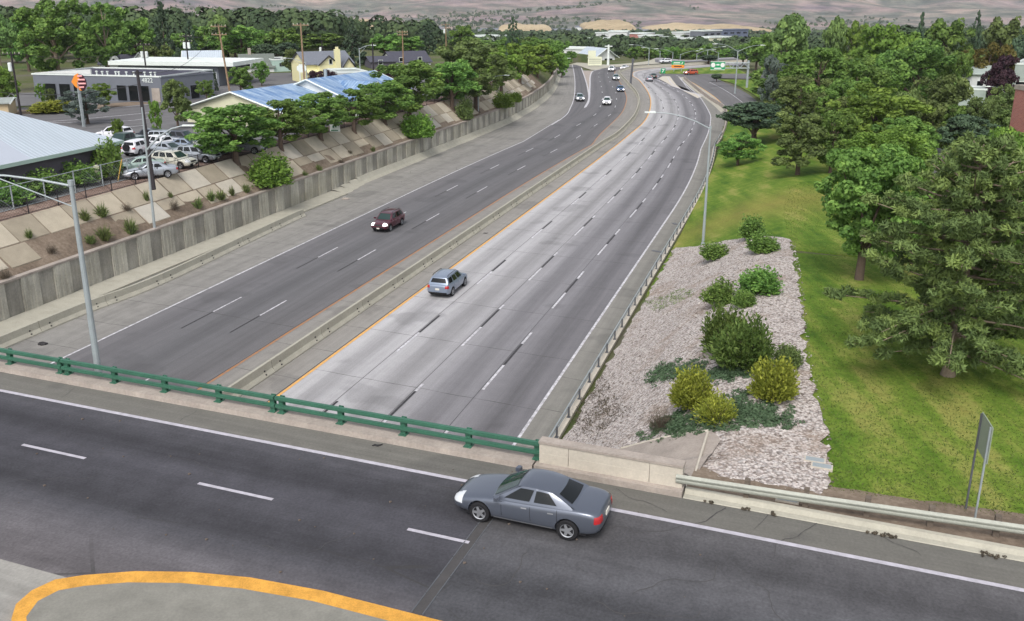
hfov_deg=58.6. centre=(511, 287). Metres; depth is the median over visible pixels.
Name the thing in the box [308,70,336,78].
leafy tree
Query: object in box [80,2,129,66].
leafy tree
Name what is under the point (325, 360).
yellow edge line
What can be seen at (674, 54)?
leafy tree
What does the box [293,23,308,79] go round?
utility pole
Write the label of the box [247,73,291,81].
yard road
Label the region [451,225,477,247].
concrete barrier
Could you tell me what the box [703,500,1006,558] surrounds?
gutter weeds
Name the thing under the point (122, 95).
window
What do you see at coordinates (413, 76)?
leafy tree
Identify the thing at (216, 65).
office building
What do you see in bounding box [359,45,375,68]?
street lamp
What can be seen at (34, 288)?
retaining wall
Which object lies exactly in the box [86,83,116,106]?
leafy tree
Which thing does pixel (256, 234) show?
concrete barrier
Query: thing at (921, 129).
leafy tree
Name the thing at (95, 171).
storage tank
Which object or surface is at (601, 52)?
white gable building
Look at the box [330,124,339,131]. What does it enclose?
banner
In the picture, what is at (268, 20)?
distant woods
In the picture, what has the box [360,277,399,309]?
concrete barrier
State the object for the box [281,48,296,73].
leafy tree
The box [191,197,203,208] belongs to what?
weed tuft
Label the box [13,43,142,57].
power line
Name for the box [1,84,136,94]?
power line
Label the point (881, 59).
leafy tree
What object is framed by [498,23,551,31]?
bluff
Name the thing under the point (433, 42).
spruce tree
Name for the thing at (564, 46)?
leafy tree
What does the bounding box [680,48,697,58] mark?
leafy tree
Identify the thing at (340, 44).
leafy tree
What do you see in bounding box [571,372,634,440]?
weeds
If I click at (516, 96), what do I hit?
bush
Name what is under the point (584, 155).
concrete barrier
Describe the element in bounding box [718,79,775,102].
grass verge
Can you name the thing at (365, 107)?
leafy tree
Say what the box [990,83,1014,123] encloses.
leafy tree
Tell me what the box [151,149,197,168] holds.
suv car
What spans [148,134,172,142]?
suv car
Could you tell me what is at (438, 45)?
leafy tree
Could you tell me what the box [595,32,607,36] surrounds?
town building
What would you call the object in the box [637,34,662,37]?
town building
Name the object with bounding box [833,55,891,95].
leafy tree
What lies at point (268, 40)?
leafy tree
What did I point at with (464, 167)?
white edge lines
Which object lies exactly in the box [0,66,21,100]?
leafy tree
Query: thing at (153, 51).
leafy tree
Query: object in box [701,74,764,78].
frontage road
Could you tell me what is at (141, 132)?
suv car
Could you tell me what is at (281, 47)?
leafy tree
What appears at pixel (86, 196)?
black fence
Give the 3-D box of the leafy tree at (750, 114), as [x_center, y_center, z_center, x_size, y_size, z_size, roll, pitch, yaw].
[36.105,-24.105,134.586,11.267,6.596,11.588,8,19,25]
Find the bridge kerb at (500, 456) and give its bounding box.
[0,359,535,469]
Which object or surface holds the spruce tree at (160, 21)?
on the ground at (710, 12)
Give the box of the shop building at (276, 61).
[269,57,289,71]
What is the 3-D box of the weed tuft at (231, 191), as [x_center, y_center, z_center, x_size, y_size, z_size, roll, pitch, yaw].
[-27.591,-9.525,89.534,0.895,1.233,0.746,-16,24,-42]
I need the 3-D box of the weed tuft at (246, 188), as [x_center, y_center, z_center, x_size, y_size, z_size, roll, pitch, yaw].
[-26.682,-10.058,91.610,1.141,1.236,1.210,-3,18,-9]
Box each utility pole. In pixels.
[2,52,21,114]
[132,70,155,189]
[140,43,147,67]
[179,35,191,58]
[211,24,230,91]
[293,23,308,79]
[372,42,373,69]
[397,30,407,63]
[441,24,449,45]
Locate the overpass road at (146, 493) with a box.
[0,392,477,612]
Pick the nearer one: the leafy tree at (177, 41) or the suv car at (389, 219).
the suv car at (389, 219)
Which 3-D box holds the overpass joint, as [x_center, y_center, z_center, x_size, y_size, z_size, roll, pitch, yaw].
[-4.899,10.497,18.129,0.300,0.001,29.900,7,19,20]
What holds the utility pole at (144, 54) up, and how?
on the ground at (710, 12)
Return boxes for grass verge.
[659,65,745,73]
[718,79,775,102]
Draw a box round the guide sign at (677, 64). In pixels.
[671,61,684,70]
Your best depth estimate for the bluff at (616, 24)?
1722.43 m
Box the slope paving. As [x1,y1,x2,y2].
[0,74,535,270]
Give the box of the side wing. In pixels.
[122,70,214,101]
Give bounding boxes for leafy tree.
[0,41,29,62]
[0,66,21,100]
[6,20,45,71]
[9,0,96,71]
[34,83,46,100]
[43,88,54,101]
[57,29,92,59]
[57,89,110,123]
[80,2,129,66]
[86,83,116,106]
[108,118,123,133]
[110,16,155,54]
[141,45,173,56]
[148,100,162,128]
[150,34,181,56]
[160,79,192,125]
[165,36,203,56]
[172,33,206,44]
[181,102,285,165]
[190,25,215,49]
[195,80,214,98]
[206,32,239,57]
[214,33,249,57]
[221,24,264,56]
[227,66,253,89]
[246,98,315,151]
[251,43,276,54]
[251,61,269,85]
[259,34,277,43]
[261,29,286,55]
[269,27,304,48]
[273,41,299,56]
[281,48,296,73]
[294,93,357,140]
[296,32,343,50]
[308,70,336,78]
[319,88,384,133]
[323,44,340,48]
[332,38,344,48]
[355,80,415,125]
[361,43,377,49]
[369,33,403,52]
[369,60,444,117]
[377,69,394,77]
[391,36,424,50]
[423,59,481,110]
[435,37,517,112]
[436,44,452,48]
[448,24,474,46]
[470,42,503,47]
[476,37,490,43]
[480,45,526,92]
[493,37,520,44]
[504,43,543,83]
[518,36,536,42]
[524,38,552,45]
[527,43,558,78]
[539,47,568,73]
[549,43,568,48]
[551,40,576,61]
[557,56,569,77]
[624,46,640,58]
[637,47,653,58]
[647,48,659,58]
[652,49,668,57]
[663,46,679,58]
[671,47,685,58]
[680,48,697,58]
[688,48,705,58]
[698,43,713,54]
[698,55,717,63]
[709,47,722,55]
[711,74,721,81]
[715,101,793,141]
[715,131,766,165]
[717,48,732,57]
[730,48,748,66]
[738,36,765,70]
[749,67,793,94]
[757,54,788,103]
[758,32,797,66]
[766,74,832,133]
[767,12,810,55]
[770,110,837,174]
[776,47,866,124]
[790,49,819,76]
[810,54,851,93]
[814,82,936,146]
[814,110,862,172]
[816,77,871,126]
[824,95,859,135]
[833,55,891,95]
[837,125,943,191]
[840,20,868,56]
[847,22,920,87]
[870,115,941,149]
[873,65,891,87]
[874,49,911,90]
[881,38,956,101]
[895,89,921,117]
[907,73,974,150]
[917,46,951,79]
[919,98,946,148]
[921,177,952,240]
[923,17,975,51]
[932,51,959,101]
[934,103,972,153]
[934,114,1000,143]
[940,48,974,82]
[958,126,1023,220]
[960,41,1016,79]
[966,95,1001,129]
[978,52,1014,66]
[980,54,1019,129]
[982,15,1023,54]
[988,92,1013,131]
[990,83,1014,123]
[1001,171,1023,269]
[1008,35,1023,59]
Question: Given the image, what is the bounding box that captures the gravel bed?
[563,236,830,494]
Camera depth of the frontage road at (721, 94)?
230.42 m
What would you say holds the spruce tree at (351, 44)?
on the ground at (710, 12)
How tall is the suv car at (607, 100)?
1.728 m
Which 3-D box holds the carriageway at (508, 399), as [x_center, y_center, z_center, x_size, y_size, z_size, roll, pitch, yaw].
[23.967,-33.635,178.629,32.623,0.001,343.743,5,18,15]
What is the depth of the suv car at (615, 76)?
256.29 m
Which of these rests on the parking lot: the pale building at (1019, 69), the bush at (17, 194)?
the bush at (17, 194)
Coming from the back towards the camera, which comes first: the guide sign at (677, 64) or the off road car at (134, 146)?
the guide sign at (677, 64)
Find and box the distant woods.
[0,0,1023,58]
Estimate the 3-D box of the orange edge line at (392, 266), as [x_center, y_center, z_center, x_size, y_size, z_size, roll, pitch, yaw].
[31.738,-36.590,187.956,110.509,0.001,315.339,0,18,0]
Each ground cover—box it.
[636,388,805,442]
[644,356,752,387]
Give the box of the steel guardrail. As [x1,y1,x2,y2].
[675,474,1023,537]
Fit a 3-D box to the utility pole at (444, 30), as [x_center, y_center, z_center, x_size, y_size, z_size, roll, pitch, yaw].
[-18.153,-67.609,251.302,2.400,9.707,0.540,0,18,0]
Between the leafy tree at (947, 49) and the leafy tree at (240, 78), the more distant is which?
the leafy tree at (947, 49)
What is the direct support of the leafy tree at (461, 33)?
on the ground at (710, 12)
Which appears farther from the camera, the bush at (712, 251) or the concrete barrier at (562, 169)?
the concrete barrier at (562, 169)
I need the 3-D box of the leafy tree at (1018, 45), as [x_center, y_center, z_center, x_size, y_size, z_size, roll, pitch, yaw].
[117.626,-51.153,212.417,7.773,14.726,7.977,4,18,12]
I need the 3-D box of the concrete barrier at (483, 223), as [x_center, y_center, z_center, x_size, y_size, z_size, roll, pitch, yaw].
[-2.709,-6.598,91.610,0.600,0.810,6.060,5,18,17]
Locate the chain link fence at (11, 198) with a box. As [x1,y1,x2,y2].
[0,142,229,212]
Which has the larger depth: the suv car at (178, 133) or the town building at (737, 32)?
the town building at (737, 32)
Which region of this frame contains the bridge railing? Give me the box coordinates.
[0,348,539,460]
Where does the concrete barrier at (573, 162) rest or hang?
on the median shoulder at (281, 379)
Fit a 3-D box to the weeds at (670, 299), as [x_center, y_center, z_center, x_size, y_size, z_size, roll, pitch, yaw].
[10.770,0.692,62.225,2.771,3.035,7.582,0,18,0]
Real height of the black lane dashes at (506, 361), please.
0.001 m
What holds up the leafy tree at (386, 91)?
on the ground at (710, 12)
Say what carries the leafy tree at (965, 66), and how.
on the lawn at (755, 186)
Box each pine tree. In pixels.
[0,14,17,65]
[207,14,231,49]
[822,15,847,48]
[822,129,1023,382]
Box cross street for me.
[22,98,207,128]
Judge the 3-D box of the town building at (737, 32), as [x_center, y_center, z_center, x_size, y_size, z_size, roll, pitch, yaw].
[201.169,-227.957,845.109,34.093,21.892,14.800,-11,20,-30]
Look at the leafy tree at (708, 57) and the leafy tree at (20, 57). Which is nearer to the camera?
the leafy tree at (20, 57)
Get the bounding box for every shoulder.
[0,104,570,362]
[0,372,1023,587]
[200,64,709,401]
[515,82,724,448]
[540,65,574,105]
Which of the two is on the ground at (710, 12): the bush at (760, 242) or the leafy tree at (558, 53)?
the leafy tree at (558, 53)
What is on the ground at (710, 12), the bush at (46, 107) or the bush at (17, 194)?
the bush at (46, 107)
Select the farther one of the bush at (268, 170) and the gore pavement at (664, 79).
the gore pavement at (664, 79)
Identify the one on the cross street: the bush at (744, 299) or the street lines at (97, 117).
the street lines at (97, 117)
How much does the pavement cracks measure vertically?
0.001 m
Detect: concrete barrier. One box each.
[0,321,41,347]
[37,295,107,331]
[104,273,165,305]
[162,254,208,282]
[204,237,244,261]
[222,360,274,396]
[241,222,276,244]
[269,327,323,371]
[274,209,305,229]
[319,300,364,338]
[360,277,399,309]
[395,257,428,285]
[425,240,454,265]
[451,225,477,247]
[474,211,496,231]
[495,200,514,218]
[512,189,530,206]
[529,180,544,195]
[542,171,557,185]
[556,163,569,176]
[568,156,579,168]
[579,150,589,161]
[588,144,598,154]
[597,138,607,148]
[607,133,616,142]
[615,128,622,136]
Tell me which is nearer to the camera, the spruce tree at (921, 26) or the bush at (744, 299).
the bush at (744, 299)
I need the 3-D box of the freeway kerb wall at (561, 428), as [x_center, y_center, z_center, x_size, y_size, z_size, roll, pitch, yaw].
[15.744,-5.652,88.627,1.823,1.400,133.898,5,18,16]
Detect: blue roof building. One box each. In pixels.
[187,83,334,125]
[293,69,411,115]
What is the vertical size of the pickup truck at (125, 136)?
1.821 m
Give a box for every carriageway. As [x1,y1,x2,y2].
[52,62,693,388]
[277,63,746,444]
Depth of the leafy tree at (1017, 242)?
51.12 m
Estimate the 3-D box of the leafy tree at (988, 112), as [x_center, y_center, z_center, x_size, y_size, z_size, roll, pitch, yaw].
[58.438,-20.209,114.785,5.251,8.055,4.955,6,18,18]
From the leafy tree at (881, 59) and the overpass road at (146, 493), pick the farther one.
the leafy tree at (881, 59)
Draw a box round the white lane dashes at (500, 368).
[146,68,695,433]
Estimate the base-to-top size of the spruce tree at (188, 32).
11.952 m
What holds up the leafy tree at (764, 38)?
on the ground at (710, 12)
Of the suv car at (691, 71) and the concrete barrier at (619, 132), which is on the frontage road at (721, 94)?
the suv car at (691, 71)
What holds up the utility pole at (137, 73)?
on the slope paving
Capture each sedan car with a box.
[122,156,165,170]
[122,161,177,179]
[150,141,181,154]
[172,137,197,144]
[454,465,612,540]
[616,85,624,91]
[645,76,652,81]
[649,73,656,78]
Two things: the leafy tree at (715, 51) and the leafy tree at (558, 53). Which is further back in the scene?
the leafy tree at (715, 51)
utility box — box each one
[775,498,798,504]
[804,455,825,463]
[811,462,832,471]
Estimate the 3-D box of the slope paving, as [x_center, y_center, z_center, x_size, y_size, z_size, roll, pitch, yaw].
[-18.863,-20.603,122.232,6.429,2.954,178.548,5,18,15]
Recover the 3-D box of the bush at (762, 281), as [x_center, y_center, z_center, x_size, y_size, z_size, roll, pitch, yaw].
[13.925,-0.479,51.502,2.878,1.861,3.037,-3,18,-11]
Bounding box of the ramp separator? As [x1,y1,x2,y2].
[678,77,723,111]
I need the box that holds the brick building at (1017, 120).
[1009,84,1023,135]
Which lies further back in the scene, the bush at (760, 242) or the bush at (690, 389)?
the bush at (760, 242)
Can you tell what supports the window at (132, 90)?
in the commercial building at (59, 82)
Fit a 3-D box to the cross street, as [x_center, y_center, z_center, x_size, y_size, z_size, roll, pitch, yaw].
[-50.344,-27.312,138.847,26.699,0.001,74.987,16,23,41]
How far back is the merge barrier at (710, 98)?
206.41 m
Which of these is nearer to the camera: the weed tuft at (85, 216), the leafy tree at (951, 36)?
the weed tuft at (85, 216)
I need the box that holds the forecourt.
[1,92,122,105]
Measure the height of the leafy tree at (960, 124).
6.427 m
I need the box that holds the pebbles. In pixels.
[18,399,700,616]
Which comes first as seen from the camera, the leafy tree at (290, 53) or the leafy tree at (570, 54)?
the leafy tree at (290, 53)
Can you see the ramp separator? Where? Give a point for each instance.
(719, 108)
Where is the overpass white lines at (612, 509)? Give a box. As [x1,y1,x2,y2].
[0,389,1023,591]
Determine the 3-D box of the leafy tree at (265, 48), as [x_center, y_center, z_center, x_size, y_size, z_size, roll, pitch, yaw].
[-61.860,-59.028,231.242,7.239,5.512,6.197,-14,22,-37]
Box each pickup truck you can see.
[112,132,143,150]
[221,135,267,153]
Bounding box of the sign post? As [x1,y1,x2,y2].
[630,59,634,84]
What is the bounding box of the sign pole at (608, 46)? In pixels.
[605,45,611,64]
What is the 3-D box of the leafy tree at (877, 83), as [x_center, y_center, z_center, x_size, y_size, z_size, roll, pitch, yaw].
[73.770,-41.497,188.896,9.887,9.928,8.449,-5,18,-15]
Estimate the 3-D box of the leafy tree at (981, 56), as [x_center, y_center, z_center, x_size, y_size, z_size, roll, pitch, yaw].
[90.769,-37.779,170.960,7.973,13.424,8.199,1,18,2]
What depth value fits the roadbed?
28.09 m
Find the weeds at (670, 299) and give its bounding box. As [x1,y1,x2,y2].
[643,288,693,310]
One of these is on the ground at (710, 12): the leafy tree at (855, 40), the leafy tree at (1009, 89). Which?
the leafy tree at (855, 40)
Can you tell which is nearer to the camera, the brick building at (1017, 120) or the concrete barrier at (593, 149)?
the brick building at (1017, 120)
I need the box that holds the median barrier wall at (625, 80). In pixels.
[618,59,746,84]
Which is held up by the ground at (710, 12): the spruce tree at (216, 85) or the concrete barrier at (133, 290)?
the spruce tree at (216, 85)
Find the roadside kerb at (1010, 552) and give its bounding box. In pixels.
[683,486,1023,561]
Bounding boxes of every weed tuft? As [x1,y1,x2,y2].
[0,267,11,279]
[24,229,33,238]
[45,244,56,253]
[79,207,93,220]
[82,234,97,243]
[93,201,109,217]
[93,223,115,241]
[121,202,131,210]
[123,217,137,234]
[142,190,148,200]
[168,198,179,210]
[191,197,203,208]
[206,190,215,200]
[215,190,226,199]
[228,185,234,195]
[241,184,250,192]
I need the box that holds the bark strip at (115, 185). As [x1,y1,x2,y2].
[0,71,516,221]
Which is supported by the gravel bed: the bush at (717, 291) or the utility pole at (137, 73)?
the bush at (717, 291)
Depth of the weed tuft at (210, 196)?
86.62 m
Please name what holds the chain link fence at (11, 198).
on the bark strip at (115, 185)
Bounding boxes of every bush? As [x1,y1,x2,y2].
[0,177,35,205]
[19,167,68,194]
[27,99,76,113]
[57,158,103,185]
[89,133,123,178]
[244,149,293,187]
[399,111,435,138]
[454,94,473,120]
[491,90,515,108]
[510,91,521,102]
[646,404,675,433]
[665,362,714,410]
[690,386,737,427]
[698,240,729,260]
[698,274,737,306]
[699,300,750,351]
[701,306,780,374]
[729,288,756,308]
[734,264,784,295]
[737,213,766,239]
[744,230,780,253]
[746,355,800,403]
[773,342,804,368]
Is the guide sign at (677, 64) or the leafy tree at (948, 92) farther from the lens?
the guide sign at (677, 64)
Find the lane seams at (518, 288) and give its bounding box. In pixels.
[322,83,694,432]
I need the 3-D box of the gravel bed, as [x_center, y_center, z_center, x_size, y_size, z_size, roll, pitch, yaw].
[12.054,1.828,54.964,12.077,5.594,51.858,5,18,16]
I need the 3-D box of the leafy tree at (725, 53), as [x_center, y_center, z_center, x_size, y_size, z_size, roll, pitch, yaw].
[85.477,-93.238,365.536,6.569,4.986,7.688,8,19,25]
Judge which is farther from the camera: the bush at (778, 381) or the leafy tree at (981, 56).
the leafy tree at (981, 56)
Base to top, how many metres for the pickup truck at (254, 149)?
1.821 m
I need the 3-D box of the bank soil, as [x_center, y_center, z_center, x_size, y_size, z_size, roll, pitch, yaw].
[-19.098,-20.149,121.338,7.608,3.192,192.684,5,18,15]
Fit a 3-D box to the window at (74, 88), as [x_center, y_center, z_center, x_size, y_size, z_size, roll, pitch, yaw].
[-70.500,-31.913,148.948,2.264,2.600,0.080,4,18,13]
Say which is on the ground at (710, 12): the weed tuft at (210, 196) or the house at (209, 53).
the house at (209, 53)
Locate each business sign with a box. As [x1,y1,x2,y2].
[71,73,86,126]
[297,64,306,80]
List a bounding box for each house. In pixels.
[0,97,16,113]
[97,52,148,66]
[181,50,222,57]
[238,48,275,71]
[289,47,356,81]
[363,56,397,68]
[382,51,432,65]
[962,65,991,85]
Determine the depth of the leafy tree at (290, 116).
100.75 m
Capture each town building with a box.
[475,34,504,40]
[563,46,585,52]
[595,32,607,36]
[608,30,629,54]
[629,32,654,37]
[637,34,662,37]
[671,31,689,36]
[689,30,722,36]
[701,36,730,42]
[711,28,748,36]
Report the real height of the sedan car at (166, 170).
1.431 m
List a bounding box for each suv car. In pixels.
[96,126,134,136]
[135,128,158,134]
[148,129,177,139]
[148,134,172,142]
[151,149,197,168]
[164,129,196,140]
[175,144,220,162]
[371,207,404,230]
[427,268,466,295]
[575,92,583,100]
[602,96,611,104]
[608,65,615,71]
[612,73,618,79]
[659,58,671,62]
[683,69,697,74]
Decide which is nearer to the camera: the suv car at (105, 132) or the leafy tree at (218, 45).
the suv car at (105, 132)
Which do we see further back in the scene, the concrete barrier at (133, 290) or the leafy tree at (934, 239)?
the concrete barrier at (133, 290)
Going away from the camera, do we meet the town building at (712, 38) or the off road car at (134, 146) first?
the off road car at (134, 146)
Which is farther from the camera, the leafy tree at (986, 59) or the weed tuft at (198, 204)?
the leafy tree at (986, 59)
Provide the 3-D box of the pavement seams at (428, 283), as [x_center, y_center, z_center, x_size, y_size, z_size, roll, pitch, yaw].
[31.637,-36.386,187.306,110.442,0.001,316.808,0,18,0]
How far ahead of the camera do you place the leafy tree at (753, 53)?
288.69 m
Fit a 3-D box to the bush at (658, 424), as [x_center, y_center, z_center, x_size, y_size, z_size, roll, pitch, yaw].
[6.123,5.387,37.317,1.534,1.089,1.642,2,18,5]
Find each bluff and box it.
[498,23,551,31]
[580,19,635,30]
[642,22,771,31]
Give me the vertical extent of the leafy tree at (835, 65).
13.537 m
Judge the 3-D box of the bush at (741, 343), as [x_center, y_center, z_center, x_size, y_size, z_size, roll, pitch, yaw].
[10.161,2.281,40.450,3.099,2.861,3.499,-6,18,-18]
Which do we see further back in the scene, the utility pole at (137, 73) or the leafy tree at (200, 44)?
the leafy tree at (200, 44)
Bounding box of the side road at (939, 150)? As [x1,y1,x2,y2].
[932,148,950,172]
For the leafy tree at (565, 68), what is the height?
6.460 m
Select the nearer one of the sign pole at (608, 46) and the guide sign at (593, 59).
the guide sign at (593, 59)
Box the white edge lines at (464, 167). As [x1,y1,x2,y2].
[50,65,741,445]
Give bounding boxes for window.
[0,177,13,183]
[44,83,57,98]
[58,83,71,97]
[73,85,86,99]
[116,85,127,100]
[128,85,139,101]
[141,85,150,101]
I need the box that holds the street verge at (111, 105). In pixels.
[16,102,155,114]
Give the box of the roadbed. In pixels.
[2,491,1020,576]
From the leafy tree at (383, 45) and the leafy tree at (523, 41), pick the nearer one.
the leafy tree at (383, 45)
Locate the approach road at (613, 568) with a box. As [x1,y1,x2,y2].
[422,511,1023,620]
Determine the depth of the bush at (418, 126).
128.03 m
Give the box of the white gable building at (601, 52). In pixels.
[579,46,619,59]
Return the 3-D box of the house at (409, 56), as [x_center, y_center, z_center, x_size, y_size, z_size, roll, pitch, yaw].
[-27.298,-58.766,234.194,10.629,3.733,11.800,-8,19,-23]
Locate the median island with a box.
[11,571,440,620]
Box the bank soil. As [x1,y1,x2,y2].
[0,74,541,279]
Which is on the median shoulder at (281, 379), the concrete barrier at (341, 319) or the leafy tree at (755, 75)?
the concrete barrier at (341, 319)
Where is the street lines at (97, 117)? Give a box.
[22,104,148,126]
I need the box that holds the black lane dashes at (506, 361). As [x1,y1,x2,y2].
[182,63,746,414]
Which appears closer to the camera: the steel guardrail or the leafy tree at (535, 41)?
the steel guardrail
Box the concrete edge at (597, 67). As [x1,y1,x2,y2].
[558,58,660,69]
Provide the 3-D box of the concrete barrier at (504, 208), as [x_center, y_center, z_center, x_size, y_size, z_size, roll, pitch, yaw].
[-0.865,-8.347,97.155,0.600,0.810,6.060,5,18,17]
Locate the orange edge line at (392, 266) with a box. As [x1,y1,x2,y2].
[198,72,626,389]
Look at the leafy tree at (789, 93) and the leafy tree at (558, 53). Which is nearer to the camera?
the leafy tree at (789, 93)
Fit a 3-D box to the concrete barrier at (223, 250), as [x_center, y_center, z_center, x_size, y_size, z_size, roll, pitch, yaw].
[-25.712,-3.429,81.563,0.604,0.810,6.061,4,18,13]
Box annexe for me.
[326,68,366,75]
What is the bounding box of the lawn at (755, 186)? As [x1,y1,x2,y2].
[646,110,1023,513]
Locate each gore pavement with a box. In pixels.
[583,70,592,90]
[658,76,701,97]
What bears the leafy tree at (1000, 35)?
on the ground at (710, 12)
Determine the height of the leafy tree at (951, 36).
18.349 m
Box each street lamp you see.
[0,174,101,372]
[141,107,194,227]
[281,57,306,78]
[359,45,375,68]
[645,111,711,244]
[715,43,757,92]
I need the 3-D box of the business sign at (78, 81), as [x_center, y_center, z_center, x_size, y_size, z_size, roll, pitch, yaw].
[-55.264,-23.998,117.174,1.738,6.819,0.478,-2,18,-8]
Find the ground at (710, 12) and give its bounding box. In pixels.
[0,0,1023,438]
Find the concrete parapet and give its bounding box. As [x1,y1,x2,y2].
[534,436,685,497]
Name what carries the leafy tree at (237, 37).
on the ground at (710, 12)
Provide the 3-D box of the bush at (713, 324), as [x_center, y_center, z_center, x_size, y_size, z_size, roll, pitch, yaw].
[10.010,1.909,42.786,2.896,2.727,2.564,-16,23,-41]
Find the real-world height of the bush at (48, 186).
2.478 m
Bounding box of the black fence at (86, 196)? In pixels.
[0,81,490,220]
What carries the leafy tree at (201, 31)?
on the ground at (710, 12)
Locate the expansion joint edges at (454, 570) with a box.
[410,517,494,615]
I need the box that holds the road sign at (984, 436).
[965,412,993,517]
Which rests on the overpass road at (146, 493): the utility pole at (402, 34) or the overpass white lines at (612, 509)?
the overpass white lines at (612, 509)
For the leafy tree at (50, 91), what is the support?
on the ground at (710, 12)
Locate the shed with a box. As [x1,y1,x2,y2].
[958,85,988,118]
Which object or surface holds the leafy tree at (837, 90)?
on the lawn at (755, 186)
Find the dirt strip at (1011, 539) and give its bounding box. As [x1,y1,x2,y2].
[687,467,1023,547]
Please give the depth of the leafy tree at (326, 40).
286.77 m
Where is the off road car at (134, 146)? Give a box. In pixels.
[121,138,155,155]
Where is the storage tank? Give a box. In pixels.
[93,163,100,181]
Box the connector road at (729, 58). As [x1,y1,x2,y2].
[655,57,736,62]
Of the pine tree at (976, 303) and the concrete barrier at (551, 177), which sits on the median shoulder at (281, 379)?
the concrete barrier at (551, 177)
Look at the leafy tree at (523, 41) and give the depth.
336.53 m
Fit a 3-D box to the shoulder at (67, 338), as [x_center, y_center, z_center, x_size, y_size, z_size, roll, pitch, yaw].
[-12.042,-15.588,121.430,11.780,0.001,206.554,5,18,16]
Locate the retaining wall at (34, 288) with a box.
[0,68,556,321]
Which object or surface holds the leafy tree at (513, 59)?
on the ground at (710, 12)
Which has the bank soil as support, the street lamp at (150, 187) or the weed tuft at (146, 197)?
the weed tuft at (146, 197)
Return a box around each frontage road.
[667,74,755,110]
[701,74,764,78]
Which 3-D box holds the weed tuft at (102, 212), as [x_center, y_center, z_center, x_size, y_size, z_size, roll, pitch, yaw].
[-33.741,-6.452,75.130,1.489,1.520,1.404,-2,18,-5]
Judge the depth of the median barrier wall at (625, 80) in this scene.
306.95 m
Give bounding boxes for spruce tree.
[153,1,180,56]
[182,20,197,50]
[213,69,218,90]
[340,20,366,64]
[418,20,438,54]
[505,16,521,54]
[909,12,924,89]
[965,10,981,50]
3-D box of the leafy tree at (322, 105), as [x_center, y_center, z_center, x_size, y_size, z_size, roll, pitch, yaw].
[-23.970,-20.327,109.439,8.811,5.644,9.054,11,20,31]
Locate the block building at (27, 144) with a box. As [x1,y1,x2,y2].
[0,110,123,193]
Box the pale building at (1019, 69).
[1012,59,1023,84]
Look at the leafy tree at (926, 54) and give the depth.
166.01 m
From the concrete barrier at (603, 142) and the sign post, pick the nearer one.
the concrete barrier at (603, 142)
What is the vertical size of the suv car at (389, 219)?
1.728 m
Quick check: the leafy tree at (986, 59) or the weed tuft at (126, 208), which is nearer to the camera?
the weed tuft at (126, 208)
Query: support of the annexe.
on the ground at (710, 12)
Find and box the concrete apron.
[620,429,719,475]
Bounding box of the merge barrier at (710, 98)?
[684,77,727,134]
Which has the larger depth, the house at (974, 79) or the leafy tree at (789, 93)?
the house at (974, 79)
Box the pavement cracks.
[21,388,914,620]
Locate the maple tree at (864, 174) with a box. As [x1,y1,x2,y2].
[814,143,936,280]
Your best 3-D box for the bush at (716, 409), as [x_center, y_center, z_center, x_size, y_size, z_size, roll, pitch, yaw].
[7.827,4.620,35.402,1.866,1.530,1.687,10,20,28]
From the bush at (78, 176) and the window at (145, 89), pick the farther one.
the window at (145, 89)
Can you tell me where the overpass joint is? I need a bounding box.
[411,470,523,614]
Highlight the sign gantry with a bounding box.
[710,60,749,87]
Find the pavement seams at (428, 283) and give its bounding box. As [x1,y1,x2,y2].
[198,69,649,401]
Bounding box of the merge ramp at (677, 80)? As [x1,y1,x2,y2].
[670,76,690,91]
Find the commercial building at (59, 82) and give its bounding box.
[31,67,212,102]
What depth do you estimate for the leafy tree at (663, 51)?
367.01 m
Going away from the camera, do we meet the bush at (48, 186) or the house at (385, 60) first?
the bush at (48, 186)
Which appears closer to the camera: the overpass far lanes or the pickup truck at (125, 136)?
the overpass far lanes
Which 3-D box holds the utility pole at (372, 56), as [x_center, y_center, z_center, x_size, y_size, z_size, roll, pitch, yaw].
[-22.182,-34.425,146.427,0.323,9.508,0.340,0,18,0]
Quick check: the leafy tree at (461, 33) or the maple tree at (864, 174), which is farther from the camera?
the leafy tree at (461, 33)
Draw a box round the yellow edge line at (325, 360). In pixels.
[268,64,719,401]
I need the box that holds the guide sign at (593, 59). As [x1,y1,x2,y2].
[588,51,601,65]
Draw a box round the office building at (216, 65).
[108,57,263,85]
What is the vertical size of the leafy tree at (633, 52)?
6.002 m
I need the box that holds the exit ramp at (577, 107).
[562,65,587,118]
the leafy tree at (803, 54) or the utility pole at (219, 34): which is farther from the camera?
the leafy tree at (803, 54)
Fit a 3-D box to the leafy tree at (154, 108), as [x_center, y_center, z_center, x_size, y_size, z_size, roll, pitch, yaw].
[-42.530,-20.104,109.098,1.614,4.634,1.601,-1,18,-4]
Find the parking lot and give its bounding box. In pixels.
[0,79,492,211]
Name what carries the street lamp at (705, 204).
on the lawn at (755, 186)
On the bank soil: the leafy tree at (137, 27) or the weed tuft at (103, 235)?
the weed tuft at (103, 235)
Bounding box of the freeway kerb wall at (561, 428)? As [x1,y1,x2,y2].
[549,132,722,438]
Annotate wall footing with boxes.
[0,69,559,335]

